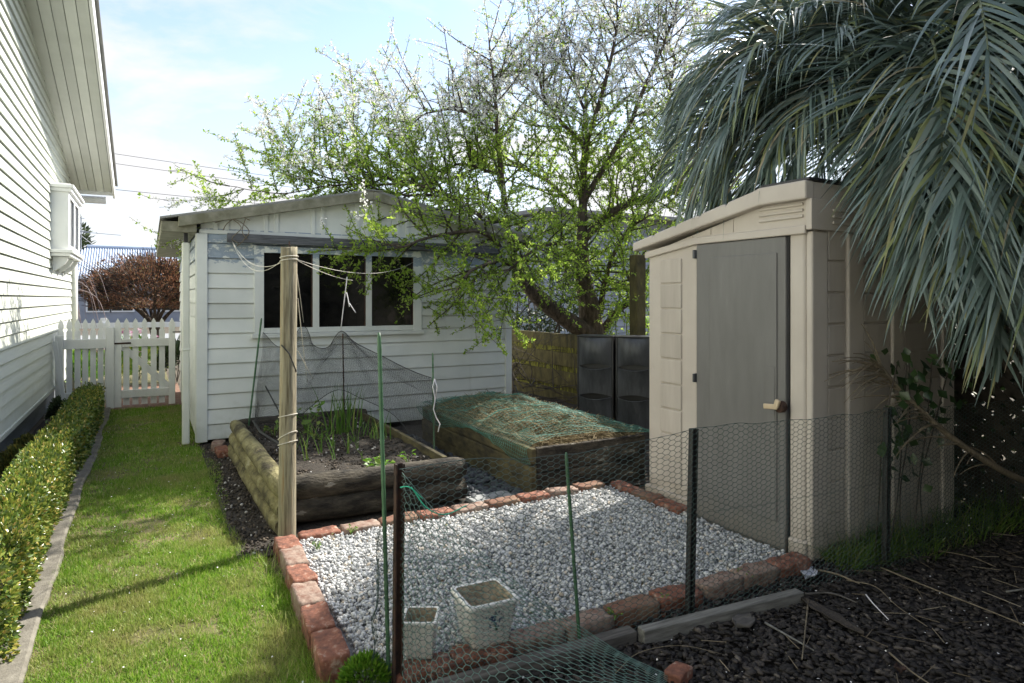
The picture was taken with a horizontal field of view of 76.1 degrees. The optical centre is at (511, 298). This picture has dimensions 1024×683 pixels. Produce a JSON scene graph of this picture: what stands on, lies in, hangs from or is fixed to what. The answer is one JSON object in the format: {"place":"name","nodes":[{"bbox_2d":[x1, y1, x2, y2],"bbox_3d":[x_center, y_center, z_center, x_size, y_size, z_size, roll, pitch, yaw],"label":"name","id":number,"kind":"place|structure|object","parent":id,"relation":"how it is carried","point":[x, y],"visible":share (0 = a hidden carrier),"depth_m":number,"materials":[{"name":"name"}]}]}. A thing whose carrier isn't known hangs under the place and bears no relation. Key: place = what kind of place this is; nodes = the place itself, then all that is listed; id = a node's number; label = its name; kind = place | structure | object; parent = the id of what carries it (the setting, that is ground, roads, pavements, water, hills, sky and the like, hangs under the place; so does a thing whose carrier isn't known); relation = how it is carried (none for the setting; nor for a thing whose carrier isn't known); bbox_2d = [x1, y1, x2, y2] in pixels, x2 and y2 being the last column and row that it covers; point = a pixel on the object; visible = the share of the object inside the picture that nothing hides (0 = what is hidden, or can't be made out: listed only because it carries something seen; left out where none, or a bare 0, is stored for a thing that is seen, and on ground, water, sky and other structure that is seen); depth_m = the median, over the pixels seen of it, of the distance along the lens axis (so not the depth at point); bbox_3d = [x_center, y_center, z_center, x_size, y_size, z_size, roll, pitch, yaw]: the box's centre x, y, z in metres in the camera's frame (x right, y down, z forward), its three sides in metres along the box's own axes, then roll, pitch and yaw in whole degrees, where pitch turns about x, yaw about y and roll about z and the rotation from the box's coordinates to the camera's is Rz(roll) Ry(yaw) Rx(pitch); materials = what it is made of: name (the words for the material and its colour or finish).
{"place":"outdoors","nodes":[
{"label":"outdoors","id":0,"kind":"place"},
{"bbox_2d":[0,415,55,479],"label":"hedge soil","id":1,"kind":"structure","parent":0,"point":[43,424],"depth_m":7.17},
{"bbox_2d":[0,442,22,475],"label":"dwarf conifer","id":2,"kind":"object","parent":1,"relation":"on","point":[9,453],"visible":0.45,"depth_m":4.97,"materials":[{"name":"green plant"}]},
{"bbox_2d":[10,432,34,447],"bbox_3d":[-4.108,1.264,5.557,0.278,0.295,0.287,0,0,3],"label":"dwarf conifer","id":3,"kind":"object","parent":1,"relation":"on","point":[23,439],"visible":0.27,"depth_m":5.50,"materials":[{"name":"green plant"}]},
{"bbox_2d":[0,381,105,662],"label":"box hedge","id":4,"kind":"object","parent":1,"relation":"on","point":[37,479],"visible":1,"depth_m":3.64,"materials":[{"name":"green plant"}]},
{"bbox_2d":[52,341,65,399],"bbox_3d":[-5.471,0.960,7.920,0.172,0.886,0.033,0,0,-10],"label":"plank","id":5,"kind":"object","parent":1,"relation":"on","point":[58,368],"visible":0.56,"depth_m":7.91,"materials":[{"name":"white paint"}]},
{"bbox_2d":[55,318,113,407],"bbox_3d":[-5.369,0.838,8.235,0.620,1.165,0.103,0,0,-29],"label":"picket fence","id":6,"kind":"object","parent":1,"relation":"on","point":[77,344],"visible":0.77,"depth_m":8.26,"materials":[{"name":"white paint"}]},
{"bbox_2d":[0,407,110,682],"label":"path edging","id":7,"kind":"object","parent":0,"point":[13,670],"visible":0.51,"depth_m":3.18,"materials":[{"name":"concrete"}]},
{"bbox_2d":[45,395,65,418],"bbox_3d":[-4.979,1.233,7.198,0.275,0.356,0.303,0,0,-29],"label":"dwarf conifer","id":8,"kind":"object","parent":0,"point":[54,407],"visible":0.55,"depth_m":7.13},
{"bbox_2d":[65,360,168,404],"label":"front lawn","id":9,"kind":"structure","parent":0,"point":[140,379],"depth_m":11.41,"materials":[{"name":"plant"}]},
{"bbox_2d":[64,349,104,382],"bbox_3d":[-6.437,1.053,9.665,0.792,0.718,0.715,0,0,-15],"label":"flowering bush","id":10,"kind":"object","parent":9,"relation":"on","point":[81,366],"visible":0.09,"depth_m":9.61,"materials":[{"name":"green plant"}]},
{"bbox_2d":[78,259,108,327],"bbox_3d":[-10.040,0.105,13.895,2.530,2.596,2.427,0,0,-29],"label":"weeping shrub","id":11,"kind":"object","parent":9,"relation":"on","point":[90,293],"visible":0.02,"depth_m":14.27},
{"bbox_2d":[121,329,168,379],"bbox_3d":[-6.464,0.970,11.300,1.099,0.886,1.033,0,0,26],"label":"flowering bush","id":12,"kind":"object","parent":9,"relation":"on","point":[148,351],"visible":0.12,"depth_m":11.18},
{"bbox_2d":[78,245,180,322],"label":"iron roofed house","id":13,"kind":"structure","parent":0,"point":[93,253],"depth_m":33.11,"materials":[{"name":"white paint"}]},
{"bbox_2d":[105,383,181,409],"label":"brick path","id":14,"kind":"structure","parent":0,"point":[177,398],"depth_m":8.89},
{"bbox_2d":[114,318,180,407],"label":"picket gate","id":15,"kind":"structure","parent":14,"relation":"on","point":[124,344],"depth_m":8.57,"materials":[{"name":"white paint"}]},
{"bbox_2d":[22,404,336,682],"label":"lawn","id":16,"kind":"structure","parent":0,"point":[150,530],"depth_m":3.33,"materials":[{"name":"plant"}]},
{"bbox_2d":[244,541,354,682],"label":"edge grass","id":17,"kind":"structure","parent":16,"relation":"on","point":[271,576],"depth_m":2.93,"materials":[{"name":"plant"}]},
{"bbox_2d":[290,581,324,624],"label":"brick","id":18,"kind":"object","parent":16,"relation":"on","point":[306,593],"visible":0.68,"depth_m":2.90,"materials":[{"name":"brick"}]},
{"bbox_2d":[300,601,335,651],"bbox_3d":[-0.803,1.356,2.705,0.116,0.108,0.233,-2,3,-26],"label":"brick","id":19,"kind":"object","parent":16,"relation":"on","point":[317,616],"visible":0.68,"depth_m":2.67,"materials":[{"name":"brick"}]},
{"bbox_2d":[311,627,350,682],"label":"brick","id":20,"kind":"object","parent":16,"relation":"on","point":[331,650],"visible":0.88,"depth_m":2.42,"materials":[{"name":"brick"}]},
{"bbox_2d":[199,441,277,560],"bbox_3d":[-2.099,1.397,4.954,0.300,0.015,3.200,0,0,-29],"label":"soil border","id":21,"kind":"object","parent":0,"point":[243,518],"visible":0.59,"depth_m":4.21,"materials":[{"name":"soil"}]},
{"bbox_2d":[214,445,228,457],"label":"brick","id":22,"kind":"object","parent":21,"relation":"on","point":[221,451],"visible":0.79,"depth_m":5.76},
{"bbox_2d":[278,241,296,535],"bbox_3d":[-1.275,0.562,3.719,0.108,1.775,0.098,0,0,-29],"label":"wooden post","id":23,"kind":"object","parent":21,"relation":"on","point":[287,424],"visible":0.91,"depth_m":3.68,"materials":[{"name":"wood"}]},
{"bbox_2d":[228,408,466,534],"bbox_3d":[-1.482,1.260,5.312,1.353,0.345,2.608,0,0,-29],"label":"raised bed","id":24,"kind":"object","parent":21,"relation":"on","point":[326,494],"visible":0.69,"depth_m":4.28,"materials":[{"name":"wood"}]},
{"bbox_2d":[201,415,431,554],"bbox_3d":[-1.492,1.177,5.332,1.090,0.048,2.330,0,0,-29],"label":"garden soil","id":25,"kind":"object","parent":24,"relation":"in","point":[315,467],"visible":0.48,"depth_m":5.08,"materials":[{"name":"soil"}]},
{"bbox_2d":[248,318,261,425],"bbox_3d":[-2.359,0.690,6.000,0.135,1.022,0.018,0,0,1],"label":"garden stake","id":26,"kind":"object","parent":25,"relation":"on","point":[255,372],"visible":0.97,"depth_m":5.99,"materials":[{"name":"green plastic"}]},
{"bbox_2d":[296,400,324,429],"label":"seedling","id":27,"kind":"object","parent":25,"relation":"on","point":[318,410],"visible":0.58,"depth_m":5.81,"materials":[{"name":"green plant"}]},
{"bbox_2d":[312,385,363,434],"bbox_3d":[-1.450,0.939,5.790,0.432,0.472,0.504,0,0,41],"label":"leek clump","id":28,"kind":"object","parent":25,"relation":"on","point":[340,425],"visible":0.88,"depth_m":5.72,"materials":[{"name":"green plant"}]},
{"bbox_2d":[360,407,390,438],"bbox_3d":[-1.145,1.048,5.490,0.255,0.255,0.286,0,0,-11],"label":"leek clump","id":29,"kind":"object","parent":25,"relation":"on","point":[375,431],"visible":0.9,"depth_m":5.53,"materials":[{"name":"green plant"}]},
{"bbox_2d":[251,326,436,452],"bbox_3d":[-1.421,0.772,5.519,1.336,1.034,2.232,0,0,-29],"label":"netting","id":30,"kind":"object","parent":24,"relation":"on","point":[270,349],"visible":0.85,"depth_m":5.64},
{"bbox_2d":[296,389,648,537],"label":"garden soil","id":31,"kind":"structure","parent":0,"point":[304,526],"depth_m":4.49,"materials":[{"name":"soil"}]},
{"bbox_2d":[155,189,535,444],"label":"garden shed","id":32,"kind":"structure","parent":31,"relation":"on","point":[229,299],"depth_m":6.78,"materials":[{"name":"paint"}]},
{"bbox_2d":[251,245,423,337],"bbox_3d":[-1.780,-0.067,6.880,1.800,0.917,0.082,0,0,-29],"label":"window","id":33,"kind":"structure","parent":32,"relation":"in","point":[322,298],"depth_m":6.86,"materials":[{"name":"paint"}]},
{"bbox_2d":[406,434,523,502],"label":"dark pebbles","id":34,"kind":"object","parent":31,"relation":"on","point":[479,477],"visible":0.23,"depth_m":4.93,"materials":[{"name":"gravel"}]},
{"bbox_2d":[466,491,511,502],"bbox_3d":[-0.125,1.394,4.529,0.320,0.032,0.240,0,0,-32],"label":"concrete slab","id":35,"kind":"object","parent":31,"relation":"on","point":[480,496],"depth_m":4.58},
{"bbox_2d":[422,406,644,491],"bbox_3d":[0.077,1.242,5.792,1.046,0.364,2.119,0,0,-29],"label":"raised bed","id":36,"kind":"object","parent":31,"relation":"on","point":[468,444],"visible":0.5,"depth_m":4.97,"materials":[{"name":"wood"}]},
{"bbox_2d":[425,390,643,447],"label":"straw mulch","id":37,"kind":"object","parent":36,"relation":"on","point":[566,437],"visible":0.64,"depth_m":5.29,"materials":[{"name":"plant"}]},
{"bbox_2d":[416,391,648,463],"bbox_3d":[0.070,1.040,5.813,1.132,0.289,2.301,0,0,-29],"label":"garden net","id":38,"kind":"object","parent":37,"relation":"on","point":[558,406],"visible":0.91,"depth_m":5.40,"materials":[{"name":"plastic"}]},
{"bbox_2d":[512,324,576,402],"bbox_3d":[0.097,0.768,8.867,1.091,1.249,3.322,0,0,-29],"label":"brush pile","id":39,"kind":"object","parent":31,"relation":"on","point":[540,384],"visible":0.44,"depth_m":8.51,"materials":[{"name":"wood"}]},
{"bbox_2d":[576,334,616,423],"bbox_3d":[0.950,0.910,7.317,0.418,0.999,0.328,0,0,21],"label":"stacked planter","id":40,"kind":"object","parent":31,"relation":"on","point":[596,374],"visible":0.77,"depth_m":7.21,"materials":[{"name":"black plastic"}]},
{"bbox_2d":[615,335,648,428],"bbox_3d":[1.355,0.910,7.165,0.418,0.999,0.328,0,0,21],"label":"stacked planter","id":41,"kind":"object","parent":31,"relation":"on","point":[632,379],"visible":0.77,"depth_m":7.07,"materials":[{"name":"black plastic"}]},
{"bbox_2d":[80,0,912,246],"label":"sky","id":42,"kind":"structure","parent":0,"point":[176,70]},
{"bbox_2d":[28,325,1023,681],"bbox_3d":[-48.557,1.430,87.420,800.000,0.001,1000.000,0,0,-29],"label":"ground","id":43,"kind":"structure","parent":0,"point":[42,419],"depth_m":7.99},
{"bbox_2d":[0,0,117,452],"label":"weatherboard house","id":44,"kind":"structure","parent":43,"relation":"on","point":[57,156],"depth_m":6.93,"materials":[{"name":"white paint"}]},
{"bbox_2d":[49,182,84,275],"bbox_3d":[-5.818,-0.857,8.579,0.251,1.087,1.570,0,0,-29],"label":"bay window","id":45,"kind":"structure","parent":44,"relation":"in","point":[66,202],"depth_m":7.97,"materials":[{"name":"white paint"}]},
{"bbox_2d":[82,222,95,249],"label":"evergreen tree","id":46,"kind":"object","parent":43,"relation":"on","point":[86,236],"visible":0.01,"depth_m":60.38,"materials":[{"name":"green plant"}]},
{"bbox_2d":[78,245,180,337],"bbox_3d":[-9.603,0.007,17.736,4.004,2.887,4.246,0,0,-29],"label":"rust leaved tree","id":47,"kind":"object","parent":43,"relation":"on","point":[120,281],"visible":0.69,"depth_m":16.73,"materials":[{"name":"brown plant"}]},
{"bbox_2d":[80,318,179,338],"bbox_3d":[-10.100,0.940,14.580,10.500,0.980,0.140,0,0,-29],"label":"rail fence","id":48,"kind":"object","parent":43,"relation":"on","point":[177,324],"visible":0.07,"depth_m":15.19,"materials":[{"name":"white paint"}]},
{"bbox_2d":[157,333,179,381],"bbox_3d":[-5.664,1.002,11.010,0.757,0.819,0.843,0,0,17],"label":"flowering bush","id":49,"kind":"object","parent":43,"relation":"on","point":[177,347],"visible":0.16,"depth_m":10.82,"materials":[{"name":"green plant"}]},
{"bbox_2d":[130,0,756,356],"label":"plum tree","id":50,"kind":"object","parent":43,"relation":"on","point":[590,305],"visible":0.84,"depth_m":8.20,"materials":[{"name":"green plant"}]},
{"bbox_2d":[512,329,576,403],"bbox_3d":[0.396,0.968,9.543,0.060,0.965,6.100,0,0,-29],"label":"plank fence","id":51,"kind":"object","parent":43,"relation":"on","point":[563,363],"visible":0.14,"depth_m":9.29,"materials":[{"name":"wood"}]},
{"bbox_2d":[512,275,606,333],"bbox_3d":[0.372,0.520,11.582,1.422,1.897,3.147,0,0,-29],"label":"evergreen shrub","id":52,"kind":"object","parent":43,"relation":"on","point":[529,312],"visible":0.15,"depth_m":11.28,"materials":[{"name":"green plant"}]},
{"bbox_2d":[630,255,645,334],"bbox_3d":[1.504,0.450,7.836,0.140,1.940,0.140,0,0,-29],"label":"timber post","id":53,"kind":"object","parent":43,"relation":"on","point":[638,306],"visible":0.36,"depth_m":7.78,"materials":[{"name":"wood"}]},
{"bbox_2d":[633,177,953,562],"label":"plastic shed","id":54,"kind":"structure","parent":43,"relation":"on","point":[761,326],"depth_m":3.77,"materials":[{"name":"plastic"}]},
{"bbox_2d":[692,236,787,552],"bbox_3d":[1.330,0.531,3.880,0.106,1.747,0.706,0,0,-29],"label":"door","id":55,"kind":"structure","parent":54,"relation":"in","point":[741,377],"depth_m":3.84,"materials":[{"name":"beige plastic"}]},
{"bbox_2d":[629,0,1023,408],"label":"jelly palm","id":56,"kind":"object","parent":43,"relation":"on","point":[922,101],"visible":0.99,"depth_m":3.25,"materials":[{"name":"plant"}]},
{"bbox_2d":[804,146,1023,499],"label":"evergreen shrub","id":57,"kind":"object","parent":43,"relation":"on","point":[1002,388],"visible":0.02,"depth_m":4.84,"materials":[{"name":"green plant"}]},
{"bbox_2d":[299,485,785,682],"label":"gravel","id":58,"kind":"structure","parent":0,"point":[362,555],"depth_m":3.43,"materials":[{"name":"gravel"}]},
{"bbox_2d":[273,534,302,564],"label":"brick","id":59,"kind":"object","parent":58,"relation":"on","point":[286,542],"visible":0.51,"depth_m":3.55,"materials":[{"name":"brick"}]},
{"bbox_2d":[279,545,309,578],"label":"brick","id":60,"kind":"object","parent":58,"relation":"on","point":[296,554],"visible":0.63,"depth_m":3.34,"materials":[{"name":"brick"}]},
{"bbox_2d":[284,564,317,591],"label":"brick","id":61,"kind":"object","parent":58,"relation":"on","point":[299,573],"visible":0.65,"depth_m":3.11,"materials":[{"name":"brick"}]},
{"bbox_2d":[298,525,340,542],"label":"brick","id":62,"kind":"object","parent":58,"relation":"on","point":[322,532],"visible":0.45,"depth_m":3.75,"materials":[{"name":"brick"}]},
{"bbox_2d":[340,519,381,537],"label":"brick","id":63,"kind":"object","parent":58,"relation":"on","point":[366,525],"visible":0.5,"depth_m":3.85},
{"bbox_2d":[335,649,391,682],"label":"box shrub","id":64,"kind":"object","parent":58,"relation":"on","point":[359,662],"visible":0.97,"depth_m":2.31,"materials":[{"name":"green plant"}]},
{"bbox_2d":[378,511,417,528],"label":"brick","id":65,"kind":"object","parent":58,"relation":"on","point":[389,519],"visible":0.27,"depth_m":3.98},
{"bbox_2d":[416,507,454,523],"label":"brick","id":66,"kind":"object","parent":58,"relation":"on","point":[442,509],"visible":0.38,"depth_m":4.08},
{"bbox_2d":[451,501,488,514],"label":"brick","id":67,"kind":"object","parent":58,"relation":"on","point":[471,507],"visible":0.39,"depth_m":4.19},
{"bbox_2d":[484,495,519,510],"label":"brick","id":68,"kind":"object","parent":58,"relation":"on","point":[506,499],"visible":0.51,"depth_m":4.30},
{"bbox_2d":[313,489,749,634],"bbox_3d":[0.139,1.348,3.581,2.157,0.055,1.454,0,0,-29],"label":"leaf debris","id":69,"kind":"object","parent":58,"relation":"on","point":[442,580],"visible":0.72,"depth_m":3.44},
{"bbox_2d":[515,490,549,503],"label":"brick","id":70,"kind":"object","parent":58,"relation":"on","point":[534,497],"visible":0.42,"depth_m":4.42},
{"bbox_2d":[544,486,578,497],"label":"brick","id":71,"kind":"object","parent":58,"relation":"on","point":[558,491],"visible":0.38,"depth_m":4.53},
{"bbox_2d":[572,480,604,491],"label":"brick","id":72,"kind":"object","parent":58,"relation":"on","point":[588,486],"visible":0.37,"depth_m":4.67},
{"bbox_2d":[610,480,639,496],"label":"brick","id":73,"kind":"object","parent":58,"relation":"on","point":[623,483],"visible":0.46,"depth_m":4.67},
{"bbox_2d":[631,489,664,504],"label":"brick","id":74,"kind":"object","parent":58,"relation":"on","point":[647,495],"visible":0.44,"depth_m":4.44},
{"bbox_2d":[654,498,686,515],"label":"brick","id":75,"kind":"object","parent":58,"relation":"on","point":[668,504],"visible":0.41,"depth_m":4.24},
{"bbox_2d":[475,207,682,334],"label":"grey house","id":76,"kind":"structure","parent":0,"point":[620,324],"depth_m":16.69,"materials":[{"name":"white paint"}]},
{"bbox_2d":[346,503,1023,682],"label":"mulch bed","id":77,"kind":"object","parent":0,"point":[883,662],"visible":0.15,"depth_m":2.68,"materials":[{"name":"wood"}]},
{"bbox_2d":[377,332,390,682],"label":"garden stake","id":78,"kind":"object","parent":77,"relation":"on","point":[382,460],"visible":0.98,"depth_m":2.38,"materials":[{"name":"green plastic"}]},
{"bbox_2d":[392,462,404,682],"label":"steel post","id":79,"kind":"object","parent":77,"relation":"on","point":[397,636],"visible":0.91,"depth_m":2.34,"materials":[{"name":"metal"}]},
{"bbox_2d":[370,520,393,682],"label":"crumpled wire netting","id":80,"kind":"object","parent":79,"relation":"attached to","point":[378,582],"visible":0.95,"depth_m":2.34,"materials":[{"name":"metal"}]},
{"bbox_2d":[400,399,1023,682],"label":"chicken wire fence","id":81,"kind":"object","parent":79,"relation":"attached to","point":[806,539],"visible":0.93,"depth_m":2.88,"materials":[{"name":"metal"}]},
{"bbox_2d":[391,652,456,682],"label":"brick","id":82,"kind":"object","parent":77,"relation":"on","point":[399,678],"visible":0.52,"depth_m":2.39,"materials":[{"name":"brick"}]},
{"bbox_2d":[404,606,439,658],"bbox_3d":[-0.347,1.274,2.489,0.135,0.145,0.135,0,0,0],"label":"ceramic pot","id":83,"kind":"object","parent":82,"relation":"on","point":[428,626],"visible":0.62,"depth_m":2.44,"materials":[{"name":"ceramic"}]},
{"bbox_2d":[448,641,513,673],"bbox_3d":[-0.118,1.387,2.519,0.240,0.095,0.119,-1,-2,-25],"label":"brick","id":84,"kind":"object","parent":77,"relation":"on","point":[501,650],"visible":0.4,"depth_m":2.48,"materials":[{"name":"brick"}]},
{"bbox_2d":[451,578,518,649],"bbox_3d":[-0.111,1.255,2.598,0.215,0.178,0.215,0,0,-26],"label":"ceramic pot","id":85,"kind":"object","parent":84,"relation":"on","point":[477,611],"visible":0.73,"depth_m":2.54,"materials":[{"name":"white ceramic"}]},
{"bbox_2d":[428,625,636,682],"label":"timber offcut","id":86,"kind":"object","parent":77,"relation":"on","point":[617,637],"visible":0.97,"depth_m":2.47,"materials":[{"name":"wood"}]},
{"bbox_2d":[401,473,667,682],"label":"loose wire netting","id":87,"kind":"object","parent":77,"relation":"on","point":[632,661],"visible":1,"depth_m":2.30,"materials":[{"name":"metal"}]},
{"bbox_2d":[508,620,565,656],"bbox_3d":[0.093,1.385,2.636,0.242,0.104,0.116,-1,-4,-25],"label":"brick","id":88,"kind":"object","parent":77,"relation":"on","point":[532,633],"visible":0.43,"depth_m":2.61,"materials":[{"name":"brick"}]},
{"bbox_2d":[565,452,580,638],"bbox_3d":[0.251,1.033,2.675,0.082,0.796,0.015,0,0,40],"label":"garden stake","id":89,"kind":"object","parent":77,"relation":"on","point":[572,550],"visible":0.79,"depth_m":2.67,"materials":[{"name":"green plastic"}]},
{"bbox_2d":[555,608,614,642],"bbox_3d":[0.306,1.381,2.743,0.240,0.102,0.122,1,-5,-28],"label":"brick","id":90,"kind":"object","parent":77,"relation":"on","point":[602,625],"visible":0.57,"depth_m":2.72,"materials":[{"name":"brick"}]},
{"bbox_2d":[603,594,659,627],"bbox_3d":[0.524,1.379,2.868,0.241,0.100,0.118,-1,-2,-26],"label":"brick","id":91,"kind":"object","parent":77,"relation":"on","point":[621,607],"visible":0.59,"depth_m":2.84,"materials":[{"name":"brick"}]},
{"bbox_2d":[648,584,703,617],"bbox_3d":[0.746,1.375,2.979,0.239,0.101,0.122,2,2,-25],"label":"brick","id":92,"kind":"object","parent":77,"relation":"on","point":[652,593],"visible":0.42,"depth_m":2.95,"materials":[{"name":"brick"}]},
{"bbox_2d":[664,661,692,682],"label":"brick","id":93,"kind":"object","parent":77,"relation":"on","point":[677,672],"visible":0.95,"depth_m":2.38,"materials":[{"name":"brick"}]},
{"bbox_2d":[685,428,698,614],"bbox_3d":[0.790,1.002,2.877,0.069,0.856,0.038,0,0,-29],"label":"steel post","id":94,"kind":"object","parent":77,"relation":"on","point":[689,563],"visible":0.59,"depth_m":2.87,"materials":[{"name":"metal"}]},
{"bbox_2d":[695,571,744,603],"bbox_3d":[0.977,1.371,3.103,0.244,0.102,0.117,-2,-3,-29],"label":"brick","id":95,"kind":"object","parent":77,"relation":"on","point":[711,580],"visible":0.63,"depth_m":3.06,"materials":[{"name":"brick"}]},
{"bbox_2d":[638,588,803,644],"bbox_3d":[0.922,1.370,2.829,0.874,0.062,0.050,0,0,-24],"label":"timber offcut","id":96,"kind":"object","parent":77,"relation":"on","point":[662,630],"visible":0.93,"depth_m":2.78,"materials":[{"name":"wood"}]},
{"bbox_2d":[732,613,754,628],"bbox_3d":[0.981,1.365,2.764,0.099,0.030,0.099,0,0,6],"label":"bark slab","id":97,"kind":"object","parent":77,"relation":"on","point":[746,620],"depth_m":2.77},
{"bbox_2d":[730,560,779,592],"bbox_3d":[1.189,1.368,3.214,0.242,0.102,0.116,-1,4,-27],"label":"brick","id":98,"kind":"object","parent":77,"relation":"on","point":[754,571],"visible":0.57,"depth_m":3.18,"materials":[{"name":"brick"}]},
{"bbox_2d":[765,552,811,582],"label":"brick","id":99,"kind":"object","parent":77,"relation":"on","point":[787,562],"visible":0.54,"depth_m":3.28,"materials":[{"name":"brick"}]},
{"bbox_2d":[801,596,863,635],"bbox_3d":[1.373,1.365,2.821,0.064,0.022,0.340,0,0,-20],"label":"bark slab","id":100,"kind":"object","parent":77,"relation":"on","point":[830,614],"depth_m":2.81,"materials":[{"name":"wood"}]},
{"bbox_2d":[701,523,1023,682],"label":"twig litter","id":101,"kind":"object","parent":77,"relation":"on","point":[924,609],"visible":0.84,"depth_m":2.87,"materials":[{"name":"wood"}]},
{"bbox_2d":[881,407,891,566],"bbox_3d":[1.958,1.000,3.420,0.059,0.861,0.034,0,0,-29],"label":"steel post","id":102,"kind":"object","parent":77,"relation":"on","point":[884,469],"visible":0.73,"depth_m":3.41,"materials":[{"name":"metal"}]},
{"bbox_2d":[797,483,1023,583],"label":"long grass","id":103,"kind":"structure","parent":77,"relation":"on","point":[1001,528],"depth_m":3.68,"materials":[{"name":"plant"}]},
{"bbox_2d":[870,347,971,554],"bbox_3d":[2.251,0.829,3.573,0.763,1.144,0.355,0,0,-29],"label":"climbing vine","id":104,"kind":"object","parent":77,"relation":"on","point":[912,379],"visible":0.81,"depth_m":3.53,"materials":[{"name":"green plant"}]},
{"bbox_2d":[824,324,1023,482],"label":"fallen palm frond","id":105,"kind":"object","parent":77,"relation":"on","point":[875,366],"visible":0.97,"depth_m":3.48,"materials":[{"name":"plant"}]},
{"bbox_2d":[880,567,1023,624],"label":"dry stalk","id":106,"kind":"object","parent":77,"relation":"on","point":[950,595],"visible":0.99,"depth_m":3.02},
{"bbox_2d":[954,302,1023,512],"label":"lattice fence","id":107,"kind":"object","parent":77,"relation":"on","point":[1013,389],"visible":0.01,"depth_m":4.41,"materials":[{"name":"wood"}]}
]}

